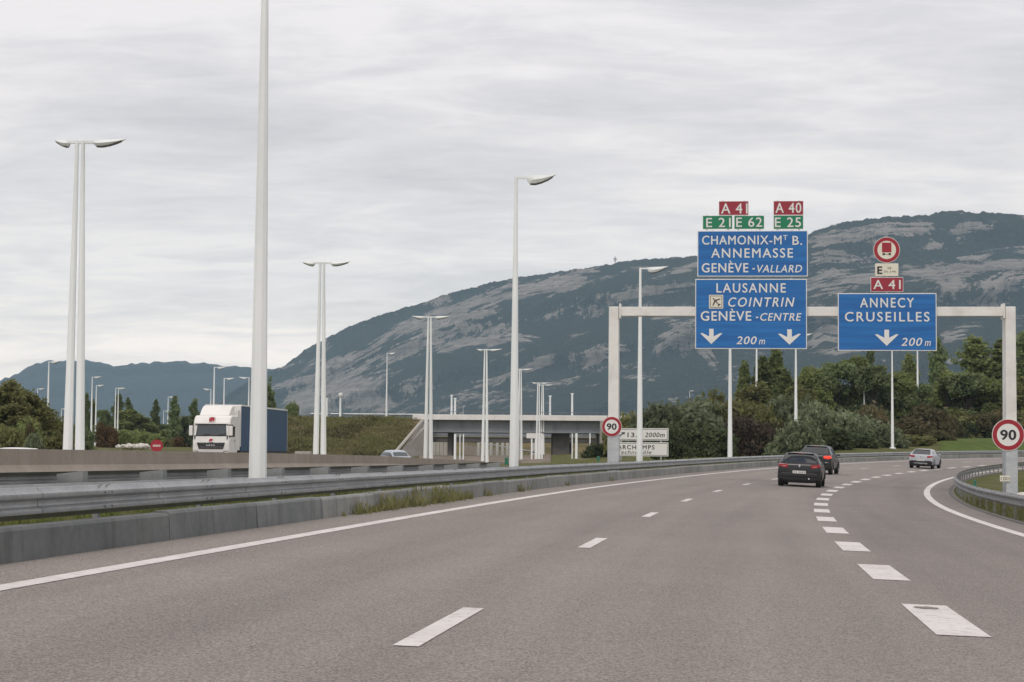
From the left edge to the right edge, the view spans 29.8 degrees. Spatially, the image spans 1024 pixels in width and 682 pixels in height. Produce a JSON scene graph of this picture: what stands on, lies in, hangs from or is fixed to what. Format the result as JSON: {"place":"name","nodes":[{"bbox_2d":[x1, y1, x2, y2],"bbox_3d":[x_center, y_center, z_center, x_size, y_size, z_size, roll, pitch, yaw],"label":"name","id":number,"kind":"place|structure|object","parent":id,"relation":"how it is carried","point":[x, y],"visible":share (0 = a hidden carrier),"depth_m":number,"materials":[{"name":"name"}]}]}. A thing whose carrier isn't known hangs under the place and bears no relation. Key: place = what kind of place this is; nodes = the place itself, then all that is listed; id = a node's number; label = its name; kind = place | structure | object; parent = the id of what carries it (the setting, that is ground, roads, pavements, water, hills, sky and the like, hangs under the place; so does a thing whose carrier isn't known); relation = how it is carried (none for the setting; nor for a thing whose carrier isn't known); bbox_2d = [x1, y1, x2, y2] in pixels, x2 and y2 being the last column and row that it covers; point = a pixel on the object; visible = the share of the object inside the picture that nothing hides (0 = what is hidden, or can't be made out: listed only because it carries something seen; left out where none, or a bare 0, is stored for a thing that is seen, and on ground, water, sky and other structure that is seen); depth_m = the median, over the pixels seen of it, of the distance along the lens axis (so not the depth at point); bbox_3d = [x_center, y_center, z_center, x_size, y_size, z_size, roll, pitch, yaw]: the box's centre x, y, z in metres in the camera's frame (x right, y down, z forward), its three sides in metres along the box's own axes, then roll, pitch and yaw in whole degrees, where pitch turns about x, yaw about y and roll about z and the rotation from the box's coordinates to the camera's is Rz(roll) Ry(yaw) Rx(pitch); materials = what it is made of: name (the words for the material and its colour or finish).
{"place":"outdoors","nodes":[
{"label":"outdoors","id":0,"kind":"place"},
{"bbox_2d":[0,360,273,424],"bbox_3d":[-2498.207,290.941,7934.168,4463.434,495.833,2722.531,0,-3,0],"label":"hills","id":1,"kind":"structure","parent":0,"point":[146,385],"depth_m":8123.23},
{"bbox_2d":[288,419,419,455],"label":"embankment","id":2,"kind":"structure","parent":0,"point":[372,431],"depth_m":260.39,"materials":[{"name":"green plant"}]},
{"bbox_2d":[287,415,422,455],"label":"grass","id":3,"kind":"structure","parent":2,"relation":"on","point":[399,425],"depth_m":259.72,"materials":[{"name":"green plant"}]},
{"bbox_2d":[419,454,550,462],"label":"gravel ground","id":4,"kind":"structure","parent":0,"point":[525,459],"depth_m":250.89,"materials":[{"name":"grey gravel"}]},
{"bbox_2d":[518,369,530,458],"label":"twin street lamp","id":5,"kind":"object","parent":4,"relation":"on","point":[520,424],"visible":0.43,"depth_m":205.27,"materials":[{"name":"white metal"}]},
{"bbox_2d":[0,457,1023,681],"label":"road","id":6,"kind":"structure","parent":0,"point":[762,576],"depth_m":16.12,"materials":[{"name":"grey asphalt"}]},
{"bbox_2d":[341,476,613,515],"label":"weeds","id":7,"kind":"object","parent":6,"relation":"on","point":[430,501],"visible":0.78,"depth_m":38.31,"materials":[{"name":"green plant"}]},
{"bbox_2d":[0,458,982,590],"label":"edge line","id":8,"kind":"object","parent":6,"relation":"on","point":[86,572],"visible":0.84,"depth_m":21.35,"materials":[{"name":"paint"}]},
{"bbox_2d":[0,454,1023,564],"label":"concrete kerb","id":9,"kind":"structure","parent":6,"relation":"on","point":[24,542],"depth_m":24.87,"materials":[{"name":"grey concrete"}]},
{"bbox_2d":[393,468,863,645],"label":"lane dash line","id":10,"kind":"object","parent":6,"relation":"on","point":[427,633],"visible":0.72,"depth_m":13.02,"materials":[{"name":"paint"}]},
{"bbox_2d":[777,452,827,487],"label":"car","id":11,"kind":"object","parent":6,"relation":"on","point":[801,467],"visible":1,"depth_m":76.85,"materials":[{"name":"black paint"}]},
{"bbox_2d":[801,445,839,474],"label":"car","id":12,"kind":"object","parent":6,"relation":"on","point":[826,454],"visible":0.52,"depth_m":105.44,"materials":[{"name":"grey paint"}]},
{"bbox_2d":[814,465,990,636],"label":"exit lane dash line","id":13,"kind":"object","parent":6,"relation":"on","point":[943,620],"visible":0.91,"depth_m":16.04,"materials":[{"name":"paint"}]},
{"bbox_2d":[909,449,940,468],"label":"car","id":14,"kind":"object","parent":6,"relation":"on","point":[924,457],"visible":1,"depth_m":134.45,"materials":[{"name":"silver metal"}]},
{"bbox_2d":[924,468,1023,536],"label":"edge line","id":15,"kind":"object","parent":6,"relation":"on","point":[927,495],"visible":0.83,"depth_m":52.04,"materials":[{"name":"paint"}]},
{"bbox_2d":[0,453,1023,525],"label":"verge","id":16,"kind":"structure","parent":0,"point":[72,518],"depth_m":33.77,"materials":[{"name":"green plant"}]},
{"bbox_2d":[0,462,499,488],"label":"guard rail","id":17,"kind":"object","parent":16,"relation":"on","point":[35,479],"visible":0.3,"depth_m":32.13,"materials":[{"name":"metal"}]},
{"bbox_2d":[249,0,268,477],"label":"street lamp","id":18,"kind":"object","parent":16,"relation":"on","point":[258,442],"visible":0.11,"depth_m":32.33,"materials":[{"name":"white metal"}]},
{"bbox_2d":[0,450,1023,521],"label":"guard rail","id":19,"kind":"object","parent":16,"relation":"on","point":[95,501],"visible":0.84,"depth_m":27.35,"materials":[{"name":"metal"}]},
{"bbox_2d":[763,417,825,455],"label":"shrub","id":20,"kind":"object","parent":16,"relation":"on","point":[795,436],"visible":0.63,"depth_m":148.31,"materials":[{"name":"green plant"}]},
{"bbox_2d":[0,0,1023,380],"label":"sky","id":21,"kind":"structure","parent":0,"point":[400,132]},
{"bbox_2d":[433,436,595,453],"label":"embankment","id":22,"kind":"structure","parent":0,"point":[547,446],"depth_m":380.72,"materials":[{"name":"grey concrete"}]},
{"bbox_2d":[92,441,1023,492],"bbox_3d":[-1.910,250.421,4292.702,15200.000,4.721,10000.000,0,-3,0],"label":"ground","id":23,"kind":"structure","parent":0,"point":[564,458],"depth_m":194.15,"materials":[{"name":"soil"}]},
{"bbox_2d":[0,423,26,447],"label":"shrub","id":24,"kind":"object","parent":23,"relation":"on","point":[9,436],"visible":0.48,"depth_m":139.07,"materials":[{"name":"green plant"}]},
{"bbox_2d":[0,379,31,423],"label":"tree","id":25,"kind":"object","parent":23,"relation":"on","point":[10,390],"visible":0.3,"depth_m":175.63,"materials":[{"name":"green plant"}]},
{"bbox_2d":[0,402,47,437],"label":"tree","id":26,"kind":"object","parent":23,"relation":"on","point":[11,414],"visible":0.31,"depth_m":159.29,"materials":[{"name":"green plant"}]},
{"bbox_2d":[18,388,53,423],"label":"tree","id":27,"kind":"object","parent":23,"relation":"on","point":[39,411],"visible":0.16,"depth_m":179.49,"materials":[{"name":"green plant"}]},
{"bbox_2d":[39,429,74,449],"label":"shrub","id":28,"kind":"object","parent":23,"relation":"on","point":[54,442],"visible":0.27,"depth_m":139.22,"materials":[{"name":"green plant"}]},
{"bbox_2d":[54,139,125,449],"bbox_3d":[-12.181,-0.621,54.962,2.110,10.380,0.340,0,-3,5],"label":"twin street lamp","id":29,"kind":"object","parent":23,"relation":"on","point":[80,413],"visible":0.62,"depth_m":54.92,"materials":[{"name":"white metal"}]},
{"bbox_2d":[94,422,118,447],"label":"shrub","id":30,"kind":"object","parent":23,"relation":"on","point":[105,436],"visible":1,"depth_m":269.25,"materials":[{"name":"brown plant"}]},
{"bbox_2d":[113,409,145,433],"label":"tree","id":31,"kind":"object","parent":23,"relation":"on","point":[129,419],"visible":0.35,"depth_m":333.47,"materials":[{"name":"green plant"}]},
{"bbox_2d":[131,417,170,437],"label":"tree","id":32,"kind":"object","parent":23,"relation":"on","point":[147,424],"visible":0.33,"depth_m":336.33,"materials":[{"name":"green plant"}]},
{"bbox_2d":[167,396,182,438],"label":"poplar tree","id":33,"kind":"object","parent":23,"relation":"on","point":[175,429],"visible":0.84,"depth_m":345.36,"materials":[{"name":"green plant"}]},
{"bbox_2d":[0,449,521,472],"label":"concrete barrier","id":34,"kind":"object","parent":23,"relation":"on","point":[34,460],"visible":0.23,"depth_m":61.48,"materials":[{"name":"grey concrete"}]},
{"bbox_2d":[302,261,350,453],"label":"twin street lamp","id":35,"kind":"object","parent":23,"relation":"on","point":[316,415],"visible":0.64,"depth_m":88.91,"materials":[{"name":"white metal"}]},
{"bbox_2d":[413,316,448,458],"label":"twin street lamp","id":36,"kind":"object","parent":23,"relation":"on","point":[425,453],"visible":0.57,"depth_m":125.28,"materials":[{"name":"white metal"}]},
{"bbox_2d":[477,349,500,461],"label":"twin street lamp","id":37,"kind":"object","parent":23,"relation":"on","point":[484,434],"visible":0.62,"depth_m":157.36,"materials":[{"name":"white metal"}]},
{"bbox_2d":[396,411,630,456],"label":"bridge","id":38,"kind":"structure","parent":23,"relation":"on","point":[561,428],"depth_m":265.63,"materials":[{"name":"concrete"}]},
{"bbox_2d":[433,433,595,453],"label":"bridge","id":39,"kind":"structure","parent":23,"relation":"on","point":[477,437],"depth_m":291.91,"materials":[{"name":"grey paint"}]},
{"bbox_2d":[509,174,556,466],"bbox_3d":[0.587,0.021,61.184,1.600,10.728,0.600,0,-3,6],"label":"street lamp","id":40,"kind":"object","parent":23,"relation":"on","point":[514,448],"visible":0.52,"depth_m":61.16,"materials":[{"name":"white metal"}]},
{"bbox_2d":[620,428,668,461],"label":"exit sign","id":41,"kind":"object","parent":23,"relation":"on","point":[660,448],"visible":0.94,"depth_m":126.57,"materials":[{"name":"metal"}]},
{"bbox_2d":[636,266,667,468],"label":"street lamp","id":42,"kind":"object","parent":23,"relation":"on","point":[639,456],"visible":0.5,"depth_m":89.69,"materials":[{"name":"white metal"}]},
{"bbox_2d":[622,400,683,441],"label":"shrub","id":43,"kind":"object","parent":23,"relation":"on","point":[666,410],"visible":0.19,"depth_m":197.20,"materials":[{"name":"green plant"}]},
{"bbox_2d":[652,426,695,459],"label":"shrub","id":44,"kind":"object","parent":23,"relation":"on","point":[679,447],"visible":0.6,"depth_m":151.13,"materials":[{"name":"green plant"}]},
{"bbox_2d":[644,419,712,457],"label":"shrub","id":45,"kind":"object","parent":23,"relation":"on","point":[689,432],"visible":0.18,"depth_m":158.78,"materials":[{"name":"green plant"}]},
{"bbox_2d":[636,395,727,441],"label":"shrub","id":46,"kind":"object","parent":23,"relation":"on","point":[702,410],"visible":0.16,"depth_m":196.81,"materials":[{"name":"green plant"}]},
{"bbox_2d":[689,424,739,457],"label":"shrub","id":47,"kind":"object","parent":23,"relation":"on","point":[714,443],"visible":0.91,"depth_m":156.77,"materials":[{"name":"green plant"}]},
{"bbox_2d":[728,349,731,456],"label":"street lamp","id":48,"kind":"object","parent":23,"relation":"on","point":[730,413],"visible":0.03,"depth_m":117.59,"materials":[{"name":"white metal"}]},
{"bbox_2d":[735,360,750,403],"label":"poplar tree","id":49,"kind":"object","parent":23,"relation":"on","point":[744,374],"visible":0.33,"depth_m":269.77,"materials":[{"name":"green plant"}]},
{"bbox_2d":[724,411,774,456],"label":"shrub","id":50,"kind":"object","parent":23,"relation":"on","point":[753,436],"visible":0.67,"depth_m":163.21,"materials":[{"name":"red plant"}]},
{"bbox_2d":[725,381,773,405],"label":"tree","id":51,"kind":"object","parent":23,"relation":"on","point":[756,395],"visible":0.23,"depth_m":254.18,"materials":[{"name":"green plant"}]},
{"bbox_2d":[715,399,785,433],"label":"shrub","id":52,"kind":"object","parent":23,"relation":"on","point":[763,412],"visible":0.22,"depth_m":198.46,"materials":[{"name":"green plant"}]},
{"bbox_2d":[749,355,776,397],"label":"poplar tree","id":53,"kind":"object","parent":23,"relation":"on","point":[765,372],"visible":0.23,"depth_m":267.76,"materials":[{"name":"green plant"}]},
{"bbox_2d":[768,349,786,394],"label":"poplar tree","id":54,"kind":"object","parent":23,"relation":"on","point":[775,361],"visible":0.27,"depth_m":271.75,"materials":[{"name":"green plant"}]},
{"bbox_2d":[771,367,793,399],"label":"tree","id":55,"kind":"object","parent":23,"relation":"on","point":[782,384],"visible":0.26,"depth_m":261.54,"materials":[{"name":"green plant"}]},
{"bbox_2d":[765,394,824,428],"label":"shrub","id":56,"kind":"object","parent":23,"relation":"on","point":[784,408],"visible":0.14,"depth_m":202.46,"materials":[{"name":"green plant"}]},
{"bbox_2d":[777,383,818,409],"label":"tree","id":57,"kind":"object","parent":23,"relation":"on","point":[802,393],"visible":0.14,"depth_m":249.20,"materials":[{"name":"green plant"}]},
{"bbox_2d":[607,303,1017,493],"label":"sign gantry","id":58,"kind":"object","parent":23,"relation":"on","point":[1007,315],"visible":0.53,"depth_m":78.76,"materials":[{"name":"metal"}]},
{"bbox_2d":[602,417,621,436],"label":"speed limit sign","id":59,"kind":"object","parent":58,"relation":"attached to","point":[611,426],"visible":1,"depth_m":79.50,"materials":[{"name":"metal"}]},
{"bbox_2d":[695,279,806,349],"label":"motorway sign","id":60,"kind":"object","parent":58,"relation":"attached to","point":[750,313],"visible":1,"depth_m":79.04,"materials":[{"name":"metal"}]},
{"bbox_2d":[697,230,807,276],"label":"motorway sign","id":61,"kind":"object","parent":58,"relation":"attached to","point":[775,253],"visible":1,"depth_m":79.18,"materials":[{"name":"metal"}]},
{"bbox_2d":[703,215,732,229],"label":"route plate","id":62,"kind":"object","parent":61,"relation":"attached to","point":[717,221],"visible":1,"depth_m":79.40,"materials":[{"name":"metal"}]},
{"bbox_2d":[719,201,748,214],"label":"route plate","id":63,"kind":"object","parent":62,"relation":"on","point":[733,207],"visible":1,"depth_m":79.37,"materials":[{"name":"metal"}]},
{"bbox_2d":[734,215,763,229],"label":"route plate","id":64,"kind":"object","parent":61,"relation":"on","point":[748,221],"visible":1,"depth_m":79.27,"materials":[{"name":"metal"}]},
{"bbox_2d":[773,215,802,229],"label":"route plate","id":65,"kind":"object","parent":61,"relation":"on","point":[787,221],"visible":1,"depth_m":79.11,"materials":[{"name":"metal"}]},
{"bbox_2d":[773,200,802,214],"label":"route plate","id":66,"kind":"object","parent":65,"relation":"on","point":[787,207],"visible":1,"depth_m":79.15,"materials":[{"name":"metal"}]},
{"bbox_2d":[838,293,936,351],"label":"motorway sign","id":67,"kind":"object","parent":58,"relation":"attached to","point":[887,321],"visible":1,"depth_m":78.47,"materials":[{"name":"metal"}]},
{"bbox_2d":[873,237,899,292],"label":"lorry ban sign","id":68,"kind":"object","parent":67,"relation":"attached to","point":[886,249],"visible":1,"depth_m":78.64,"materials":[{"name":"metal"}]},
{"bbox_2d":[875,263,897,276],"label":"supplementary plate","id":69,"kind":"object","parent":68,"relation":"attached to","point":[886,269],"visible":1,"depth_m":78.60,"materials":[{"name":"metal"}]},
{"bbox_2d":[871,277,902,291],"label":"route plate","id":70,"kind":"object","parent":67,"relation":"on","point":[886,284],"visible":1,"depth_m":78.56,"materials":[{"name":"metal"}]},
{"bbox_2d":[992,419,1023,450],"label":"speed limit sign","id":71,"kind":"object","parent":58,"relation":"attached to","point":[1007,434],"visible":1,"depth_m":77.88,"materials":[{"name":"metal"}]},
{"bbox_2d":[794,365,836,410],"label":"tree","id":72,"kind":"object","parent":23,"relation":"on","point":[808,377],"visible":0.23,"depth_m":260.79,"materials":[{"name":"green plant"}]},
{"bbox_2d":[787,401,862,430],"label":"shrub","id":73,"kind":"object","parent":23,"relation":"on","point":[813,415],"visible":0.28,"depth_m":188.42,"materials":[{"name":"green plant"}]},
{"bbox_2d":[815,424,855,449],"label":"shrub","id":74,"kind":"object","parent":23,"relation":"on","point":[836,438],"visible":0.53,"depth_m":177.92,"materials":[{"name":"green plant"}]},
{"bbox_2d":[817,361,856,411],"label":"tree","id":75,"kind":"object","parent":23,"relation":"on","point":[829,380],"visible":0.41,"depth_m":264.99,"materials":[{"name":"green plant"}]},
{"bbox_2d":[838,355,868,411],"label":"tree","id":76,"kind":"object","parent":23,"relation":"on","point":[859,361],"visible":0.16,"depth_m":266.82,"materials":[{"name":"green plant"}]},
{"bbox_2d":[846,429,882,447],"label":"shrub","id":77,"kind":"object","parent":23,"relation":"on","point":[861,439],"visible":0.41,"depth_m":182.35,"materials":[{"name":"green plant"}]},
{"bbox_2d":[845,363,902,422],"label":"tree","id":78,"kind":"object","parent":23,"relation":"on","point":[874,381],"visible":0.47,"depth_m":261.22,"materials":[{"name":"green plant"}]},
{"bbox_2d":[853,400,894,426],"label":"shrub","id":79,"kind":"object","parent":23,"relation":"on","point":[876,413],"visible":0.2,"depth_m":230.26,"materials":[{"name":"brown plant"}]},
{"bbox_2d":[855,421,909,448],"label":"shrub","id":80,"kind":"object","parent":23,"relation":"on","point":[881,434],"visible":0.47,"depth_m":189.42,"materials":[{"name":"green plant"}]},
{"bbox_2d":[883,371,916,419],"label":"tree","id":81,"kind":"object","parent":23,"relation":"on","point":[903,384],"visible":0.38,"depth_m":262.00,"materials":[{"name":"green plant"}]},
{"bbox_2d":[899,351,920,383],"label":"tree","id":82,"kind":"object","parent":23,"relation":"on","point":[909,365],"visible":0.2,"depth_m":279.99,"materials":[{"name":"green plant"}]},
{"bbox_2d":[895,383,934,416],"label":"tree","id":83,"kind":"object","parent":23,"relation":"on","point":[911,400],"visible":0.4,"depth_m":261.02,"materials":[{"name":"green plant"}]},
{"bbox_2d":[902,434,937,445],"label":"shrub","id":84,"kind":"object","parent":23,"relation":"on","point":[916,440],"visible":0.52,"depth_m":198.29,"materials":[{"name":"green plant"}]},
{"bbox_2d":[926,336,948,385],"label":"tree","id":85,"kind":"object","parent":23,"relation":"on","point":[936,365],"visible":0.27,"depth_m":275.85,"materials":[{"name":"green plant"}]},
{"bbox_2d":[924,370,980,413],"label":"tree","id":86,"kind":"object","parent":23,"relation":"on","point":[941,396],"visible":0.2,"depth_m":267.65,"materials":[{"name":"green plant"}]},
{"bbox_2d":[937,371,998,415],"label":"tree","id":87,"kind":"object","parent":23,"relation":"on","point":[967,383],"visible":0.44,"depth_m":264.66,"materials":[{"name":"green plant"}]},
{"bbox_2d":[947,333,1001,378],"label":"tree","id":88,"kind":"object","parent":23,"relation":"on","point":[972,354],"visible":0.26,"depth_m":283.32,"materials":[{"name":"green plant"}]},
{"bbox_2d":[974,376,1002,414],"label":"tree","id":89,"kind":"object","parent":23,"relation":"on","point":[994,395],"visible":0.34,"depth_m":262.93,"materials":[{"name":"green plant"}]},
{"bbox_2d":[983,338,1018,404],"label":"poplar tree","id":90,"kind":"object","parent":23,"relation":"on","point":[996,354],"visible":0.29,"depth_m":281.60,"materials":[{"name":"green plant"}]},
{"bbox_2d":[1016,330,1023,376],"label":"tree","id":91,"kind":"object","parent":23,"relation":"on","point":[1020,355],"visible":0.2,"depth_m":283.44,"materials":[{"name":"green plant"}]},
{"bbox_2d":[160,210,1023,430],"bbox_3d":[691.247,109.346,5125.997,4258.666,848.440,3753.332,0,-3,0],"label":"mountain","id":92,"kind":"structure","parent":0,"point":[959,258],"depth_m":4755.15,"materials":[{"name":"stone"}]},
{"bbox_2d":[940,438,1023,450],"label":"lawn","id":93,"kind":"structure","parent":0,"point":[975,444],"depth_m":202.72,"materials":[{"name":"green plant"}]},
{"bbox_2d":[894,402,966,438],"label":"shrub","id":94,"kind":"object","parent":93,"relation":"on","point":[938,419],"visible":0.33,"depth_m":237.32,"materials":[{"name":"brown plant"}]},
{"bbox_2d":[955,411,1002,435],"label":"shrub","id":95,"kind":"object","parent":93,"relation":"on","point":[988,422],"visible":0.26,"depth_m":244.17,"materials":[{"name":"green plant"}]},
{"bbox_2d":[954,470,1023,521],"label":"verge","id":96,"kind":"structure","parent":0,"point":[991,482],"depth_m":99.17,"materials":[{"name":"green plant"}]},
{"bbox_2d":[953,462,1023,518],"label":"guard rail","id":97,"kind":"object","parent":96,"relation":"on","point":[1010,499],"visible":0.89,"depth_m":58.79,"materials":[{"name":"metal"}]},
{"bbox_2d":[962,493,1023,521],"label":"weeds","id":98,"kind":"object","parent":96,"relation":"on","point":[1002,511],"visible":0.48,"depth_m":53.67,"materials":[{"name":"green plant"}]},
{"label":"opposite road","id":99,"kind":"structure","parent":0,"visible":0},
{"bbox_2d":[188,405,287,452],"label":"lorry","id":100,"kind":"object","parent":99,"relation":"on","point":[221,428],"visible":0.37,"depth_m":129.27,"materials":[{"name":"white paint"}]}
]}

